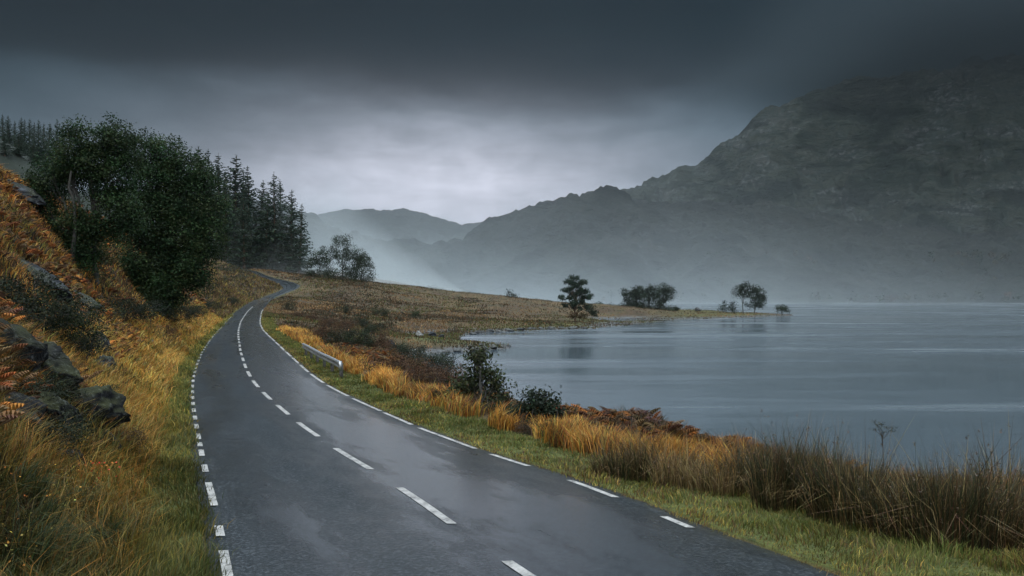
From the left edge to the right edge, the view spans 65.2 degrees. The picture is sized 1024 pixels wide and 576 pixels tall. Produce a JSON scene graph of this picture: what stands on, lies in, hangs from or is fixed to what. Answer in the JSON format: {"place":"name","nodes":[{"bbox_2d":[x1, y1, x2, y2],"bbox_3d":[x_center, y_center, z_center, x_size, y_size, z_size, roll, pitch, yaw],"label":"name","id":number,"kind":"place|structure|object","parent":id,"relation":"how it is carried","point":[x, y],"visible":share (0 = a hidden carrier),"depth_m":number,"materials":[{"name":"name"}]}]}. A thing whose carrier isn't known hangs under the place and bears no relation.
{"place":"outdoors","nodes":[
{"label":"outdoors","id":0,"kind":"place"},
{"bbox_2d":[85,190,416,285],"bbox_3d":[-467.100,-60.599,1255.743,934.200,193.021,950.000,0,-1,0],"label":"hill","id":1,"kind":"structure","parent":0,"point":[321,232],"depth_m":1146.37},
{"bbox_2d":[318,208,481,244],"bbox_3d":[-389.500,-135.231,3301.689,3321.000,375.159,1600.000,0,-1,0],"label":"hill","id":2,"kind":"structure","parent":0,"point":[388,225],"depth_m":3089.19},
{"bbox_2d":[0,138,1023,575],"bbox_3d":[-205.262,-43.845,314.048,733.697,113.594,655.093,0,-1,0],"label":"ground","id":3,"kind":"structure","parent":0,"point":[14,162],"depth_m":100.21,"materials":[{"name":"plant"}]},
{"bbox_2d":[0,132,12,155],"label":"spruce tree","id":4,"kind":"object","parent":3,"relation":"on","point":[4,150],"visible":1,"depth_m":256.29,"materials":[{"name":"plant"}]},
{"bbox_2d":[10,133,32,156],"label":"spruce tree","id":5,"kind":"object","parent":3,"relation":"on","point":[19,146],"visible":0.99,"depth_m":262.25,"materials":[{"name":"plant"}]},
{"bbox_2d":[12,117,31,153],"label":"spruce tree","id":6,"kind":"object","parent":3,"relation":"on","point":[20,128],"visible":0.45,"depth_m":330.75,"materials":[{"name":"plant"}]},
{"bbox_2d":[0,392,47,438],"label":"rock","id":7,"kind":"object","parent":3,"relation":"on","point":[33,401],"visible":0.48,"depth_m":9.29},
{"bbox_2d":[0,318,48,375],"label":"rock","id":8,"kind":"object","parent":3,"relation":"on","point":[40,353],"visible":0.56,"depth_m":11.42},
{"bbox_2d":[6,179,45,205],"bbox_3d":[-23.224,-4.541,37.457,3.739,0.978,1.813,14,2,11],"label":"rock","id":9,"kind":"object","parent":3,"relation":"on","point":[35,198],"visible":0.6,"depth_m":36.82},
{"bbox_2d":[28,120,47,159],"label":"spruce tree","id":10,"kind":"object","parent":3,"relation":"on","point":[38,147],"visible":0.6,"depth_m":330.30,"materials":[{"name":"plant"}]},
{"bbox_2d":[0,267,82,330],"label":"gorse bush","id":11,"kind":"object","parent":3,"relation":"on","point":[17,286],"visible":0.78,"depth_m":17.08,"materials":[{"name":"green plant"}]},
{"bbox_2d":[0,452,90,509],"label":"grass tussock","id":12,"kind":"object","parent":3,"relation":"on","point":[46,484],"depth_m":7.04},
{"bbox_2d":[20,259,72,302],"bbox_3d":[-14.113,-0.293,23.607,3.068,0.701,1.353,24,7,19],"label":"rock ledge","id":13,"kind":"object","parent":3,"relation":"on","point":[37,268],"visible":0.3,"depth_m":23.25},
{"bbox_2d":[12,370,85,400],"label":"gorse bush","id":14,"kind":"object","parent":3,"relation":"on","point":[53,388],"visible":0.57,"depth_m":10.94,"materials":[{"name":"green plant"}]},
{"bbox_2d":[0,501,99,575],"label":"grass tussock","id":15,"kind":"object","parent":3,"relation":"on","point":[48,544],"depth_m":5.82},
{"bbox_2d":[0,479,103,534],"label":"grass tussock","id":16,"kind":"object","parent":3,"relation":"on","point":[41,510],"depth_m":6.76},
{"bbox_2d":[21,390,82,435],"bbox_3d":[-6.160,1.679,10.582,0.758,0.701,0.714,0,-1,-10],"label":"rock","id":17,"kind":"object","parent":3,"relation":"on","point":[55,407],"visible":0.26,"depth_m":10.51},
{"bbox_2d":[14,413,98,458],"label":"gorse bush","id":18,"kind":"object","parent":3,"relation":"on","point":[65,438],"visible":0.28,"depth_m":9.27,"materials":[{"name":"green plant"}]},
{"bbox_2d":[1,287,118,334],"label":"gorse bush","id":19,"kind":"object","parent":3,"relation":"on","point":[67,312],"visible":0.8,"depth_m":17.68,"materials":[{"name":"green plant"}]},
{"bbox_2d":[1,397,120,565],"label":"autumn leaves","id":20,"kind":"object","parent":3,"relation":"on","point":[54,484],"visible":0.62,"depth_m":7.97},
{"bbox_2d":[40,341,83,395],"bbox_3d":[-6.986,1.297,12.040,1.061,0.738,1.014,21,8,22],"label":"rock","id":21,"kind":"object","parent":3,"relation":"on","point":[58,361],"visible":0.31,"depth_m":11.96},
{"bbox_2d":[49,449,86,470],"bbox_3d":[-5.504,2.101,9.719,0.490,0.343,0.495,0,-1,14],"label":"rock","id":22,"kind":"object","parent":3,"relation":"on","point":[81,458],"visible":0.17,"depth_m":9.72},
{"bbox_2d":[42,404,102,448],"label":"gorse bush","id":23,"kind":"object","parent":3,"relation":"on","point":[69,413],"visible":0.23,"depth_m":10.05,"materials":[{"name":"green plant"}]},
{"bbox_2d":[35,298,125,362],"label":"gorse bush","id":24,"kind":"object","parent":3,"relation":"on","point":[94,331],"visible":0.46,"depth_m":18.66,"materials":[{"name":"green plant"}]},
{"bbox_2d":[37,512,126,565],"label":"grass tussock","id":25,"kind":"object","parent":3,"relation":"on","point":[76,537],"depth_m":6.67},
{"bbox_2d":[45,327,119,365],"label":"gorse bush","id":26,"kind":"object","parent":3,"relation":"on","point":[85,344],"visible":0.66,"depth_m":18.80,"materials":[{"name":"green plant"}]},
{"bbox_2d":[17,111,152,283],"bbox_3d":[-20.510,-4.123,38.392,6.293,8.666,3.178,0,-1,0],"label":"broadleaf tree","id":27,"kind":"object","parent":3,"relation":"on","point":[83,226],"visible":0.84,"depth_m":37.99,"materials":[{"name":"green plant"}]},
{"bbox_2d":[69,289,102,309],"bbox_3d":[-15.174,0.364,27.641,1.826,0.446,1.082,24,6,16],"label":"rock ledge","id":28,"kind":"object","parent":3,"relation":"on","point":[91,301],"visible":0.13,"depth_m":27.77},
{"bbox_2d":[56,478,116,514],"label":"grass tussock","id":29,"kind":"object","parent":3,"relation":"on","point":[87,497],"depth_m":8.39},
{"bbox_2d":[64,385,130,430],"bbox_3d":[-6.576,1.862,12.541,0.983,0.710,1.003,23,4,11],"label":"rock","id":30,"kind":"object","parent":3,"relation":"on","point":[112,401],"visible":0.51,"depth_m":12.39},
{"bbox_2d":[82,241,125,268],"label":"undergrowth bush","id":31,"kind":"object","parent":3,"relation":"on","point":[110,259],"visible":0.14,"depth_m":41.29,"materials":[{"name":"green plant"}]},
{"bbox_2d":[96,355,115,372],"bbox_3d":[-10.634,2.029,20.904,0.488,0.544,0.542,0,-1,-2],"label":"rock","id":32,"kind":"object","parent":3,"relation":"on","point":[108,359],"visible":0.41,"depth_m":20.79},
{"bbox_2d":[68,510,146,548],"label":"grass tussock","id":33,"kind":"object","parent":3,"relation":"on","point":[115,527],"depth_m":7.62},
{"bbox_2d":[112,423,148,456],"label":"heather bush","id":34,"kind":"object","parent":3,"relation":"on","point":[136,431],"visible":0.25,"depth_m":13.21,"materials":[{"name":"brown plant"}]},
{"bbox_2d":[97,292,173,322],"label":"gorse bush","id":35,"kind":"object","parent":3,"relation":"on","point":[130,310],"visible":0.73,"depth_m":38.23,"materials":[{"name":"green plant"}]},
{"bbox_2d":[128,299,172,326],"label":"gorse bush","id":36,"kind":"object","parent":3,"relation":"on","point":[154,314],"visible":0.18,"depth_m":42.74,"materials":[{"name":"green plant"}]},
{"bbox_2d":[104,126,238,316],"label":"broadleaf tree","id":37,"kind":"object","parent":3,"relation":"on","point":[163,269],"visible":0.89,"depth_m":51.91,"materials":[{"name":"green plant"}]},
{"bbox_2d":[154,304,195,325],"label":"gorse bush","id":38,"kind":"object","parent":3,"relation":"on","point":[175,312],"visible":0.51,"depth_m":51.61,"materials":[{"name":"green plant"}]},
{"bbox_2d":[176,303,204,322],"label":"gorse bush","id":39,"kind":"object","parent":3,"relation":"on","point":[194,310],"visible":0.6,"depth_m":66.73,"materials":[{"name":"green plant"}]},
{"bbox_2d":[205,153,238,253],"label":"spruce tree","id":40,"kind":"object","parent":3,"relation":"on","point":[217,166],"visible":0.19,"depth_m":338.31,"materials":[{"name":"plant"}]},
{"bbox_2d":[213,171,241,261],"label":"spruce tree","id":41,"kind":"object","parent":3,"relation":"on","point":[232,233],"visible":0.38,"depth_m":325.81,"materials":[{"name":"plant"}]},
{"bbox_2d":[227,192,261,268],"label":"spruce tree","id":42,"kind":"object","parent":3,"relation":"on","point":[244,248],"visible":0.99,"depth_m":321.62,"materials":[{"name":"plant"}]},
{"bbox_2d":[213,156,277,267],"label":"spruce tree","id":43,"kind":"object","parent":3,"relation":"on","point":[236,186],"visible":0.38,"depth_m":339.55,"materials":[{"name":"plant"}]},
{"bbox_2d":[232,166,264,268],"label":"spruce tree","id":44,"kind":"object","parent":3,"relation":"on","point":[248,201],"visible":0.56,"depth_m":335.08,"materials":[{"name":"plant"}]},
{"bbox_2d":[238,180,275,268],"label":"spruce tree","id":45,"kind":"object","parent":3,"relation":"on","point":[262,196],"visible":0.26,"depth_m":341.06,"materials":[{"name":"plant"}]},
{"bbox_2d":[249,194,282,269],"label":"spruce tree","id":46,"kind":"object","parent":3,"relation":"on","point":[266,249],"visible":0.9,"depth_m":329.41,"materials":[{"name":"plant"}]},
{"bbox_2d":[247,180,299,267],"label":"spruce tree","id":47,"kind":"object","parent":3,"relation":"on","point":[279,215],"visible":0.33,"depth_m":339.83,"materials":[{"name":"plant"}]},
{"bbox_2d":[248,174,301,271],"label":"spruce tree","id":48,"kind":"object","parent":3,"relation":"on","point":[274,229],"visible":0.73,"depth_m":332.09,"materials":[{"name":"plant"}]},
{"bbox_2d":[270,191,311,271],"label":"spruce tree","id":49,"kind":"object","parent":3,"relation":"on","point":[290,222],"visible":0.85,"depth_m":328.87,"materials":[{"name":"plant"}]},
{"bbox_2d":[284,204,313,272],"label":"spruce tree","id":50,"kind":"object","parent":3,"relation":"on","point":[301,238],"visible":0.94,"depth_m":325.87,"materials":[{"name":"plant"}]},
{"bbox_2d":[304,246,335,277],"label":"broadleaf tree","id":51,"kind":"object","parent":3,"relation":"on","point":[316,260],"visible":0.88,"depth_m":307.64,"materials":[{"name":"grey plant"}]},
{"bbox_2d":[302,343,342,377],"bbox_3d":[-9.273,3.535,38.603,0.259,1.080,14.080,0,-1,-21],"label":"crash barrier","id":52,"kind":"object","parent":3,"relation":"on","point":[332,361],"visible":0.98,"depth_m":36.49,"materials":[{"name":"metal"}]},
{"bbox_2d":[310,320,352,339],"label":"heather bush","id":53,"kind":"object","parent":3,"relation":"on","point":[321,332],"visible":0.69,"depth_m":58.11,"materials":[{"name":"brown plant"}]},
{"bbox_2d":[319,233,370,281],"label":"broadleaf tree","id":54,"kind":"object","parent":3,"relation":"on","point":[345,256],"visible":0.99,"depth_m":299.63,"materials":[{"name":"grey plant"}]},
{"bbox_2d":[320,326,372,344],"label":"gorse bush","id":55,"kind":"object","parent":3,"relation":"on","point":[336,337],"visible":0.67,"depth_m":52.96,"materials":[{"name":"green plant"}]},
{"bbox_2d":[338,329,377,346],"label":"gorse bush","id":56,"kind":"object","parent":3,"relation":"on","point":[364,340],"visible":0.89,"depth_m":52.60,"materials":[{"name":"green plant"}]},
{"bbox_2d":[348,251,378,281],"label":"broadleaf tree","id":57,"kind":"object","parent":3,"relation":"on","point":[367,265],"visible":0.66,"depth_m":304.47,"materials":[{"name":"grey plant"}]},
{"bbox_2d":[351,328,398,350],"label":"heather bush","id":58,"kind":"object","parent":3,"relation":"on","point":[381,342],"visible":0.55,"depth_m":54.14,"materials":[{"name":"brown plant"}]},
{"bbox_2d":[362,322,388,332],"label":"gorse bush","id":59,"kind":"object","parent":3,"relation":"on","point":[373,327],"visible":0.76,"depth_m":120.14,"materials":[{"name":"green plant"}]},
{"bbox_2d":[359,349,429,373],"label":"heather bush","id":60,"kind":"object","parent":3,"relation":"on","point":[395,364],"visible":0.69,"depth_m":33.01,"materials":[{"name":"brown plant"}]},
{"bbox_2d":[382,343,428,359],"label":"gorse bush","id":61,"kind":"object","parent":3,"relation":"on","point":[413,349],"visible":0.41,"depth_m":54.97,"materials":[{"name":"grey plant"}]},
{"bbox_2d":[396,360,454,386],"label":"heather bush","id":62,"kind":"object","parent":3,"relation":"on","point":[422,375],"visible":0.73,"depth_m":28.79,"materials":[{"name":"brown plant"}]},
{"bbox_2d":[401,349,463,374],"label":"gorse bush","id":63,"kind":"object","parent":3,"relation":"on","point":[445,361],"visible":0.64,"depth_m":38.38,"materials":[{"name":"green plant"}]},
{"bbox_2d":[411,357,467,384],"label":"heather bush","id":64,"kind":"object","parent":3,"relation":"on","point":[448,372],"visible":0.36,"depth_m":29.44,"materials":[{"name":"brown plant"}]},
{"bbox_2d":[0,168,881,475],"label":"bracken","id":65,"kind":"object","parent":3,"relation":"on","point":[630,414],"visible":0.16,"depth_m":20.59,"materials":[{"name":"plant"}]},
{"bbox_2d":[443,342,517,412],"bbox_3d":[-0.880,2.804,22.476,2.087,2.641,1.345,0,-1,0],"label":"alder tree","id":66,"kind":"object","parent":3,"relation":"on","point":[474,380],"visible":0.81,"depth_m":22.32,"materials":[{"name":"green plant"}]},
{"bbox_2d":[456,393,507,415],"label":"heather bush","id":67,"kind":"object","parent":3,"relation":"on","point":[477,397],"visible":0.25,"depth_m":21.55,"materials":[{"name":"brown plant"}]},
{"bbox_2d":[0,163,1023,575],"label":"long grass","id":68,"kind":"structure","parent":3,"relation":"on","point":[580,439],"depth_m":14.96,"materials":[{"name":"plant"}]},
{"bbox_2d":[0,167,1023,575],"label":"heather","id":69,"kind":"object","parent":3,"relation":"on","point":[124,293],"visible":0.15,"depth_m":31.78,"materials":[{"name":"brown plant"}]},
{"bbox_2d":[248,268,791,357],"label":"moor grass","id":70,"kind":"structure","parent":3,"relation":"on","point":[456,335],"depth_m":204.25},
{"bbox_2d":[512,414,551,434],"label":"heather bush","id":71,"kind":"object","parent":3,"relation":"on","point":[522,427],"visible":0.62,"depth_m":18.14,"materials":[{"name":"brown plant"}]},
{"bbox_2d":[510,384,567,425],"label":"round bush","id":72,"kind":"object","parent":3,"relation":"on","point":[537,406],"visible":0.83,"depth_m":19.11,"materials":[{"name":"green plant"}]},
{"bbox_2d":[521,416,561,437],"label":"gorse bush","id":73,"kind":"object","parent":3,"relation":"on","point":[536,423],"visible":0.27,"depth_m":17.48,"materials":[{"name":"green plant"}]},
{"bbox_2d":[558,274,594,320],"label":"pine tree","id":74,"kind":"object","parent":3,"relation":"on","point":[580,293],"visible":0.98,"depth_m":204.43,"materials":[{"name":"green plant"}]},
{"bbox_2d":[583,303,600,322],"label":"pine sapling","id":75,"kind":"object","parent":3,"relation":"on","point":[592,312],"visible":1,"depth_m":202.73,"materials":[{"name":"green plant"}]},
{"bbox_2d":[579,436,628,476],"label":"reed clump","id":76,"kind":"object","parent":3,"relation":"on","point":[599,468],"visible":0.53,"depth_m":12.78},
{"bbox_2d":[587,432,660,480],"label":"reed clump","id":77,"kind":"object","parent":3,"relation":"on","point":[627,470],"visible":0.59,"depth_m":12.52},
{"bbox_2d":[619,288,639,306],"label":"broadleaf tree","id":78,"kind":"object","parent":3,"relation":"on","point":[627,297],"visible":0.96,"depth_m":311.47,"materials":[{"name":"green plant"}]},
{"bbox_2d":[626,285,645,306],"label":"broadleaf tree","id":79,"kind":"object","parent":3,"relation":"on","point":[638,292],"visible":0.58,"depth_m":315.45,"materials":[{"name":"green plant"}]},
{"bbox_2d":[607,412,673,481],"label":"reed clump","id":80,"kind":"object","parent":3,"relation":"on","point":[642,468],"visible":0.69,"depth_m":12.42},
{"bbox_2d":[636,283,665,309],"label":"broadleaf tree","id":81,"kind":"object","parent":3,"relation":"on","point":[648,293],"visible":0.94,"depth_m":309.08,"materials":[{"name":"green plant"}]},
{"bbox_2d":[622,424,699,487],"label":"reed clump","id":82,"kind":"object","parent":3,"relation":"on","point":[660,478],"visible":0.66,"depth_m":11.99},
{"bbox_2d":[653,281,679,309],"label":"broadleaf tree","id":83,"kind":"object","parent":3,"relation":"on","point":[664,293],"visible":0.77,"depth_m":313.33,"materials":[{"name":"green plant"}]},
{"bbox_2d":[659,442,710,472],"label":"reed clump","id":84,"kind":"object","parent":3,"relation":"on","point":[678,454],"visible":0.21,"depth_m":12.95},
{"bbox_2d":[657,433,741,491],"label":"reed clump","id":85,"kind":"object","parent":3,"relation":"on","point":[690,482],"visible":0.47,"depth_m":11.69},
{"bbox_2d":[668,426,753,496],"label":"reed clump","id":86,"kind":"object","parent":3,"relation":"on","point":[719,485],"visible":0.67,"depth_m":11.40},
{"bbox_2d":[691,410,784,495],"bbox_3d":[3.442,2.398,11.516,2.133,1.317,1.976,0,-1,7],"label":"reed clump","id":87,"kind":"object","parent":3,"relation":"on","point":[737,465],"visible":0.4,"depth_m":11.47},
{"bbox_2d":[731,281,751,312],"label":"broadleaf tree","id":88,"kind":"object","parent":3,"relation":"on","point":[742,286],"visible":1,"depth_m":303.55,"materials":[{"name":"green plant"}]},
{"bbox_2d":[744,284,767,312],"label":"broadleaf tree","id":89,"kind":"object","parent":3,"relation":"on","point":[756,297],"visible":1,"depth_m":302.03,"materials":[{"name":"green plant"}]},
{"bbox_2d":[719,423,804,480],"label":"reed clump","id":90,"kind":"object","parent":3,"relation":"on","point":[754,449],"visible":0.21,"depth_m":12.54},
{"bbox_2d":[713,399,819,512],"bbox_3d":[3.351,2.176,10.222,1.939,1.582,2.247,0,-1,-6],"label":"reed clump","id":91,"kind":"object","parent":3,"relation":"on","point":[763,494],"visible":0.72,"depth_m":10.28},
{"bbox_2d":[752,415,837,486],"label":"reed clump","id":92,"kind":"object","parent":3,"relation":"on","point":[790,447],"visible":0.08,"depth_m":12.00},
{"bbox_2d":[735,398,858,510],"bbox_3d":[3.829,2.139,10.424,2.178,1.664,1.929,1,-1,-39],"label":"reed clump","id":93,"kind":"object","parent":3,"relation":"on","point":[798,478],"visible":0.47,"depth_m":10.24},
{"bbox_2d":[760,416,891,522],"bbox_3d":[3.891,2.233,9.617,1.935,1.379,2.283,0,-1,-19],"label":"reed clump","id":94,"kind":"object","parent":3,"relation":"on","point":[813,507],"visible":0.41,"depth_m":9.75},
{"bbox_2d":[787,411,872,480],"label":"reed clump","id":95,"kind":"object","parent":3,"relation":"on","point":[838,465],"visible":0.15,"depth_m":11.46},
{"bbox_2d":[792,403,916,530],"bbox_3d":[4.062,2.119,9.497,1.922,1.637,1.903,0,-1,13],"label":"reed clump","id":96,"kind":"object","parent":3,"relation":"on","point":[853,512],"visible":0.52,"depth_m":9.36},
{"bbox_2d":[812,447,953,538],"bbox_3d":[4.170,2.269,9.206,1.810,1.195,2.098,1,-1,-44],"label":"reed clump","id":97,"kind":"object","parent":3,"relation":"on","point":[863,519],"visible":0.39,"depth_m":8.94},
{"bbox_2d":[870,420,896,474],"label":"dry weed","id":98,"kind":"object","parent":3,"relation":"on","point":[891,430],"visible":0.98,"depth_m":11.01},
{"bbox_2d":[847,446,966,498],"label":"reed clump","id":99,"kind":"object","parent":3,"relation":"on","point":[905,476],"visible":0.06,"depth_m":10.13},
{"bbox_2d":[828,445,996,545],"bbox_3d":[4.440,2.225,8.747,1.986,1.235,1.861,0,-1,-6],"label":"reed clump","id":100,"kind":"object","parent":3,"relation":"on","point":[898,528],"visible":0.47,"depth_m":8.59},
{"bbox_2d":[842,412,1022,552],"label":"reed clump","id":101,"kind":"object","parent":3,"relation":"on","point":[947,525],"visible":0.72,"depth_m":8.28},
{"bbox_2d":[873,436,999,517],"bbox_3d":[5.209,2.312,9.660,1.965,1.203,1.821,0,-1,-30],"label":"reed clump","id":102,"kind":"object","parent":3,"relation":"on","point":[932,474],"visible":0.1,"depth_m":9.84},
{"bbox_2d":[856,435,1023,554],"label":"reed clump","id":103,"kind":"object","parent":3,"relation":"on","point":[989,535],"visible":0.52,"depth_m":8.18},
{"bbox_2d":[935,432,1023,553],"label":"reed clump","id":104,"kind":"object","parent":3,"relation":"on","point":[1020,532],"visible":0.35,"depth_m":8.28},
{"bbox_2d":[937,455,1023,548],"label":"reed clump","id":105,"kind":"object","parent":3,"relation":"on","point":[1016,494],"visible":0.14,"depth_m":8.41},
{"bbox_2d":[943,413,1023,513],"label":"reed clump","id":106,"kind":"object","parent":3,"relation":"on","point":[1008,472],"visible":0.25,"depth_m":9.35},
{"bbox_2d":[0,0,1023,224],"label":"sky","id":107,"kind":"structure","parent":0,"point":[461,112],"materials":[{"name":"grey"}]},
{"bbox_2d":[187,270,838,575],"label":"road","id":108,"kind":"structure","parent":0,"point":[310,472],"depth_m":10.61,"materials":[{"name":"asphalt"}]},
{"bbox_2d":[19,311,1023,575],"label":"verge grass","id":109,"kind":"structure","parent":0,"point":[177,429],"depth_m":10.30,"materials":[{"name":"plant"}]},
{"bbox_2d":[344,185,1023,302],"bbox_3d":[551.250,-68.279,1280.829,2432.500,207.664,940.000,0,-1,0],"label":"hill","id":110,"kind":"structure","parent":0,"point":[605,239],"depth_m":1131.21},
{"bbox_2d":[573,248,1023,301],"bbox_3d":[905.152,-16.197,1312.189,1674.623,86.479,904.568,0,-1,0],"label":"woods","id":111,"kind":"object","parent":110,"relation":"on","point":[1002,256],"visible":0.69,"depth_m":972.62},
{"bbox_2d":[418,303,1023,482],"bbox_3d":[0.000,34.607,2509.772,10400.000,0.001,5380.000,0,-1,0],"label":"loch water","id":112,"kind":"structure","parent":0,"point":[943,370],"depth_m":73.98,"materials":[{"name":"grey liquid"}]},
{"bbox_2d":[621,53,1023,233],"bbox_3d":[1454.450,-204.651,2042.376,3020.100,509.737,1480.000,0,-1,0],"label":"mountain","id":113,"kind":"structure","parent":0,"point":[922,148],"depth_m":1578.57,"materials":[{"name":"stone"}]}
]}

